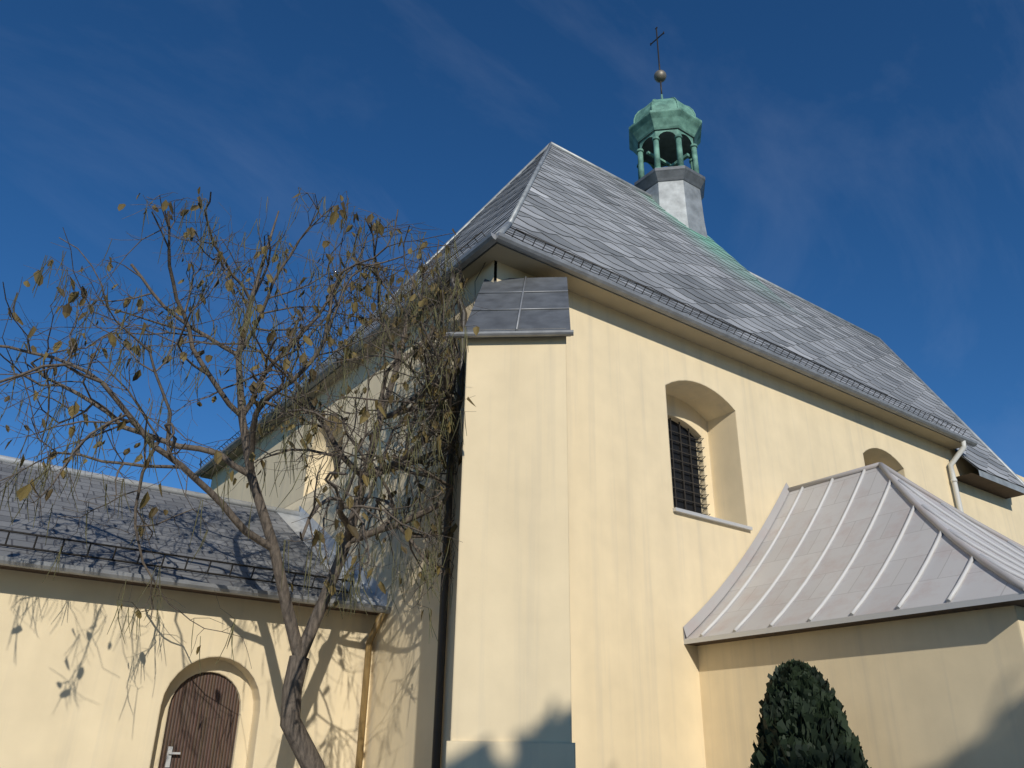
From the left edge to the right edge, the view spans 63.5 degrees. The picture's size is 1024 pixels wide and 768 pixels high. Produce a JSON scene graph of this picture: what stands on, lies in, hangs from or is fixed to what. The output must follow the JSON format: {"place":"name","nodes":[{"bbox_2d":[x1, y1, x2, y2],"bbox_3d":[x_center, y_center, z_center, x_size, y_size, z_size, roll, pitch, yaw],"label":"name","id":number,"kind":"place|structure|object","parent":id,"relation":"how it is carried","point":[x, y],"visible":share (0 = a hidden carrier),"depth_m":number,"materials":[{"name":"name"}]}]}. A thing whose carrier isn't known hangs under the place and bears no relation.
{"place":"outdoors","nodes":[
{"label":"outdoors","id":0,"kind":"place"},
{"bbox_2d":[0,0,1023,493],"label":"sky","id":1,"kind":"structure","parent":0,"point":[863,160],"materials":[{"name":"blue"}]},
{"label":"ground","id":2,"kind":"structure","parent":0,"visible":0},
{"bbox_2d":[0,569,375,767],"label":"wing walls","id":3,"kind":"structure","parent":2,"relation":"on","point":[80,687],"depth_m":9.64,"materials":[{"name":"beige paint"}]},
{"bbox_2d":[165,746,180,766],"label":"door handle","id":4,"kind":"object","parent":3,"relation":"attached to","point":[168,756],"visible":1,"depth_m":9.55,"materials":[{"name":"silver metal"}]},
{"bbox_2d":[0,462,379,614],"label":"wing roof","id":5,"kind":"structure","parent":3,"relation":"on","point":[227,540],"depth_m":11.03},
{"bbox_2d":[0,529,352,593],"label":"snow guard","id":6,"kind":"object","parent":5,"relation":"on","point":[108,559],"visible":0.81,"depth_m":9.83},
{"bbox_2d":[0,455,391,613],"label":"roof flashing","id":7,"kind":"object","parent":5,"relation":"attached to","point":[288,516],"visible":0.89,"depth_m":11.29,"materials":[{"name":"grey metal"}]},
{"bbox_2d":[355,613,384,767],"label":"downpipe","id":8,"kind":"structure","parent":3,"relation":"attached to","point":[364,695],"depth_m":10.84,"materials":[{"name":"beige metal"}]},
{"bbox_2d":[210,261,1023,767],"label":"nave walls","id":9,"kind":"structure","parent":2,"relation":"on","point":[650,571],"depth_m":11.85,"materials":[{"name":"beige paint"}]},
{"bbox_2d":[431,272,466,767],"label":"downpipe","id":10,"kind":"object","parent":9,"relation":"attached to","point":[438,704],"visible":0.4,"depth_m":9.82,"materials":[{"name":"grey metal"}]},
{"bbox_2d":[450,142,550,734],"bbox_3d":[1.372,0.259,17.501,2.555,17.306,12.848,-11,-27,23],"label":"lightning conductor wire","id":11,"kind":"object","parent":9,"relation":"attached to","point":[461,476],"visible":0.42,"depth_m":10.20,"materials":[{"name":"grey metal"}]},
{"bbox_2d":[445,328,575,767],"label":"buttress","id":12,"kind":"structure","parent":9,"relation":"attached to","point":[511,698],"depth_m":8.13,"materials":[{"name":"paint"}]},
{"bbox_2d":[444,276,573,337],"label":"buttress cap roof","id":13,"kind":"structure","parent":12,"relation":"attached to","point":[528,307],"depth_m":9.96,"materials":[{"name":"metal"}]},
{"bbox_2d":[200,242,966,479],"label":"cornice","id":14,"kind":"structure","parent":9,"relation":"attached to","point":[513,258],"depth_m":13.72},
{"bbox_2d":[195,232,977,476],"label":"nave gutters","id":15,"kind":"object","parent":14,"relation":"attached to","point":[484,244],"visible":0.74,"depth_m":13.28,"materials":[{"name":"grey metal"}]},
{"bbox_2d":[494,151,876,389],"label":"nave roof deck","id":16,"kind":"structure","parent":9,"relation":"on","point":[495,269],"depth_m":19.27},
{"bbox_2d":[301,145,942,426],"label":"nave roof shingles","id":17,"kind":"object","parent":16,"relation":"on","point":[578,207],"visible":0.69,"depth_m":18.06,"materials":[{"name":"grey stone"}]},
{"bbox_2d":[286,142,650,397],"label":"nave roof hip caps","id":18,"kind":"object","parent":17,"relation":"on","point":[505,227],"visible":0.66,"depth_m":22.11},
{"bbox_2d":[199,229,965,466],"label":"nave snow guards","id":19,"kind":"object","parent":17,"relation":"on","point":[658,301],"visible":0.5,"depth_m":13.88,"materials":[{"name":"grey metal"}]},
{"bbox_2d":[629,80,707,237],"bbox_3d":[4.919,-7.059,26.247,2.291,6.880,2.291,18,-30,-32],"label":"lantern","id":20,"kind":"object","parent":17,"relation":"on","point":[663,133],"visible":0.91,"depth_m":25.65,"materials":[{"name":"metal"}]},
{"bbox_2d":[650,27,665,82],"bbox_3d":[4.989,-11.249,28.187,0.420,2.458,0.655,18,-30,-32],"label":"cross","id":21,"kind":"object","parent":20,"relation":"on","point":[659,74],"visible":0.98,"depth_m":27.70,"materials":[{"name":"metal"}]},
{"bbox_2d":[668,418,709,515],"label":"window grilles","id":22,"kind":"object","parent":9,"relation":"attached to","point":[682,470],"depth_m":13.54,"materials":[{"name":"grey metal"}]},
{"bbox_2d":[672,507,752,530],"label":"window sills","id":23,"kind":"structure","parent":9,"relation":"attached to","point":[710,518],"depth_m":12.36,"materials":[{"name":"silver metal"}]},
{"bbox_2d":[948,441,966,512],"bbox_3d":[9.347,4.847,15.930,0.458,7.900,0.130,-21,-33,39],"label":"downpipe","id":24,"kind":"object","parent":9,"relation":"attached to","point":[956,456],"visible":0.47,"depth_m":17.37,"materials":[{"name":"grey metal"}]},
{"bbox_2d":[908,371,1023,498],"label":"roof eaves","id":25,"kind":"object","parent":9,"relation":"on","point":[994,485],"depth_m":17.94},
{"bbox_2d":[758,279,1023,486],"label":"chancel roof shingles","id":26,"kind":"object","parent":25,"relation":"on","point":[876,361],"visible":0.8,"depth_m":22.32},
{"bbox_2d":[747,270,1023,486],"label":"chancel roof caps","id":27,"kind":"object","parent":26,"relation":"on","point":[1017,478],"visible":0.58,"depth_m":24.75,"materials":[{"name":"grey metal"}]},
{"bbox_2d":[697,605,1023,767],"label":"sacristy walls","id":28,"kind":"structure","parent":2,"relation":"on","point":[942,691],"depth_m":8.93,"materials":[{"name":"beige paint"}]},
{"bbox_2d":[684,467,1023,645],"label":"annex roof","id":29,"kind":"structure","parent":28,"relation":"on","point":[981,587],"depth_m":10.72,"materials":[{"name":"grey metal"}]},
{"bbox_2d":[683,462,1023,638],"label":"roof seams","id":30,"kind":"object","parent":29,"relation":"attached to","point":[711,604],"visible":0.93,"depth_m":11.34,"materials":[{"name":"grey metal"}]},
{"label":"pavement path","id":31,"kind":"structure","parent":0,"visible":0},
{"bbox_2d":[0,187,489,767],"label":"catalpa tree","id":32,"kind":"object","parent":31,"relation":"on","point":[300,741],"depth_m":9.24,"materials":[{"name":"brown plant"}]},
{"bbox_2d":[748,658,871,767],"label":"thuja shrub","id":33,"kind":"object","parent":31,"relation":"on","point":[803,723],"visible":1,"depth_m":8.14,"materials":[{"name":"green plant"}]}
]}

